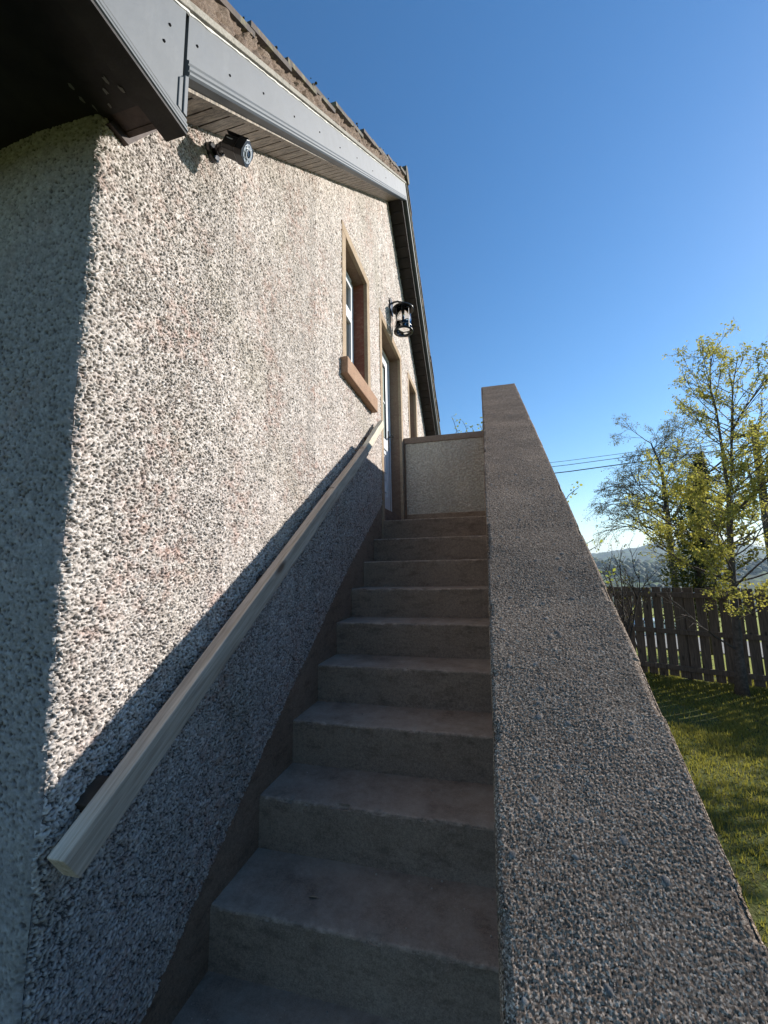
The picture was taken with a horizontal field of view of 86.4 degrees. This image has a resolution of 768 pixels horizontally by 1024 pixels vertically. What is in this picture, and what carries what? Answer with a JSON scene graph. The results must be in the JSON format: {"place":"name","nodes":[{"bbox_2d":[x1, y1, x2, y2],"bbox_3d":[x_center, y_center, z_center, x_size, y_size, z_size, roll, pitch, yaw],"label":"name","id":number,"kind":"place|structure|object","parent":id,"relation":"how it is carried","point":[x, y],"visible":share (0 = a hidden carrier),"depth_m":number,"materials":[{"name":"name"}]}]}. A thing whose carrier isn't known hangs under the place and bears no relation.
{"place":"outdoors","nodes":[
{"label":"outdoors","id":0,"kind":"place"},
{"bbox_2d":[191,586,493,1020],"bbox_3d":[0.062,0.987,1.993,0.900,1.146,1.940,-3,-8,14],"label":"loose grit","id":1,"kind":"object","parent":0,"point":[378,783],"visible":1,"depth_m":1.47,"materials":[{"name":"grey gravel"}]},
{"bbox_2d":[227,0,767,552],"label":"sky","id":2,"kind":"structure","parent":0,"point":[588,185],"materials":[{"name":"blue"}]},
{"bbox_2d":[634,618,676,635],"bbox_3d":[16.177,7.295,25.003,4.208,1.473,1.780,-2,-8,6],"label":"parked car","id":3,"kind":"object","parent":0,"point":[654,625],"visible":0.03,"depth_m":24.32,"materials":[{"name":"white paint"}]},
{"bbox_2d":[591,539,767,946],"bbox_3d":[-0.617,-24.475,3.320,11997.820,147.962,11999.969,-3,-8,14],"label":"ground","id":4,"kind":"structure","parent":0,"point":[604,556],"depth_m":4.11,"materials":[{"name":"green plant"}]},
{"bbox_2d":[0,0,440,1023],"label":"house","id":5,"kind":"structure","parent":4,"relation":"on","point":[212,374],"depth_m":1.19,"materials":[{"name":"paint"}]},
{"bbox_2d":[47,420,383,877],"bbox_3d":[-0.362,-0.024,2.238,0.103,1.911,2.689,-3,-8,14],"label":"handrail","id":6,"kind":"object","parent":5,"relation":"attached to","point":[102,804],"visible":1,"depth_m":1.11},
{"bbox_2d":[205,130,252,167],"bbox_3d":[-0.574,-1.337,1.513,0.188,0.121,0.084,-3,-8,14],"label":"security camera","id":7,"kind":"object","parent":5,"relation":"attached to","point":[235,147],"visible":1,"depth_m":1.49,"materials":[{"name":"black metal"}]},
{"bbox_2d":[340,219,377,412],"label":"window","id":8,"kind":"structure","parent":5,"relation":"in","point":[355,360],"depth_m":3.49,"materials":[{"name":"paint"}]},
{"bbox_2d":[379,307,404,538],"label":"door","id":9,"kind":"structure","parent":5,"relation":"in","point":[393,490],"depth_m":4.73,"materials":[{"name":"white plastic"}]},
{"bbox_2d":[390,297,413,336],"bbox_3d":[0.202,-2.167,4.502,0.258,0.403,0.240,-3,-8,14],"label":"wall lantern","id":10,"kind":"object","parent":5,"relation":"attached to","point":[401,311],"depth_m":4.43,"materials":[{"name":"black metal"}]},
{"bbox_2d":[407,370,417,437],"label":"window","id":11,"kind":"structure","parent":5,"relation":"in","point":[412,393],"depth_m":5.87,"materials":[{"name":"paint"}]},
{"bbox_2d":[141,505,499,1023],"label":"staircase","id":12,"kind":"structure","parent":4,"relation":"on","point":[253,946],"depth_m":1.54,"materials":[{"name":"concrete"}]},
{"bbox_2d":[403,431,485,519],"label":"landing wall","id":13,"kind":"structure","parent":12,"relation":"on","point":[444,476],"depth_m":4.68,"materials":[{"name":"paint"}]},
{"bbox_2d":[452,414,482,431],"bbox_3d":[1.253,0.676,5.454,0.533,4.169,0.190,-3,-8,14],"label":"tall shrub","id":14,"kind":"object","parent":4,"relation":"on","point":[465,426],"visible":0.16,"depth_m":5.70,"materials":[{"name":"green plant"}]},
{"bbox_2d":[566,481,615,583],"bbox_3d":[1.625,1.129,3.634,0.315,2.778,0.834,4,-9,-34],"label":"shrub","id":15,"kind":"object","parent":4,"relation":"on","point":[608,576],"visible":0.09,"depth_m":3.55,"materials":[{"name":"green plant"}]},
{"bbox_2d":[481,383,767,1023],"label":"stair parapet","id":16,"kind":"structure","parent":4,"relation":"on","point":[620,899],"depth_m":0.56,"materials":[{"name":"grey concrete"}]},
{"bbox_2d":[605,555,661,650],"bbox_3d":[6.007,2.179,9.698,1.298,2.475,1.564,-6,-9,30],"label":"bare shrub","id":17,"kind":"object","parent":4,"relation":"on","point":[631,581],"visible":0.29,"depth_m":9.88,"materials":[{"name":"brown plant"}]},
{"bbox_2d":[601,534,669,638],"bbox_3d":[3.810,1.690,7.290,1.092,2.566,2.101,4,-9,-34],"label":"sapling","id":18,"kind":"object","parent":4,"relation":"on","point":[624,617],"visible":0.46,"depth_m":6.95,"materials":[{"name":"brown plant"}]},
{"bbox_2d":[581,391,767,587],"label":"birch tree","id":19,"kind":"object","parent":4,"relation":"on","point":[632,491],"visible":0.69,"depth_m":14.43,"materials":[{"name":"green plant"}]},
{"bbox_2d":[593,556,767,607],"bbox_3d":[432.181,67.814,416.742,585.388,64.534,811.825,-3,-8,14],"label":"woodland","id":20,"kind":"object","parent":4,"relation":"on","point":[752,564],"visible":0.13,"depth_m":628.85,"materials":[{"name":"green plant"}]},
{"bbox_2d":[606,586,767,687],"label":"fence","id":21,"kind":"object","parent":4,"relation":"on","point":[689,667],"visible":0.27,"depth_m":7.19,"materials":[{"name":"brown wood"}]},
{"bbox_2d":[620,318,767,696],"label":"tree","id":22,"kind":"object","parent":4,"relation":"on","point":[729,514],"visible":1,"depth_m":6.60,"materials":[{"name":"green plant"}]},
{"bbox_2d":[634,451,767,654],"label":"ivy tree","id":23,"kind":"object","parent":4,"relation":"on","point":[698,579],"visible":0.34,"depth_m":10.21,"materials":[{"name":"green plant"}]},
{"bbox_2d":[734,425,767,562],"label":"utility pole","id":24,"kind":"object","parent":4,"relation":"on","point":[763,515],"visible":0.17,"depth_m":16.70,"materials":[{"name":"brown wood"}]},
{"bbox_2d":[550,437,742,462],"bbox_3d":[3.006,-2.020,20.213,25.851,1.040,0.017,-3,-8,14],"label":"power line","id":25,"kind":"object","parent":24,"relation":"attached to","point":[620,453],"visible":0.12,"depth_m":18.40,"materials":[{"name":"black rubber"}]},
{"bbox_2d":[556,445,749,472],"bbox_3d":[3.015,-1.567,20.152,25.853,1.179,0.038,-3,-8,14],"label":"power line","id":26,"kind":"object","parent":24,"relation":"attached to","point":[627,463],"visible":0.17,"depth_m":18.31,"materials":[{"name":"black rubber"}]},
{"bbox_2d":[552,439,753,466],"bbox_3d":[3.009,-1.852,20.190,25.851,1.106,0.023,-3,-8,14],"label":"power line","id":27,"kind":"object","parent":24,"relation":"attached to","point":[636,455],"visible":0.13,"depth_m":18.31,"materials":[{"name":"black rubber"}]},
{"bbox_2d":[635,633,762,656],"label":"road","id":28,"kind":"structure","parent":0,"point":[699,644],"depth_m":11.23,"materials":[{"name":"grey asphalt"}]}
]}

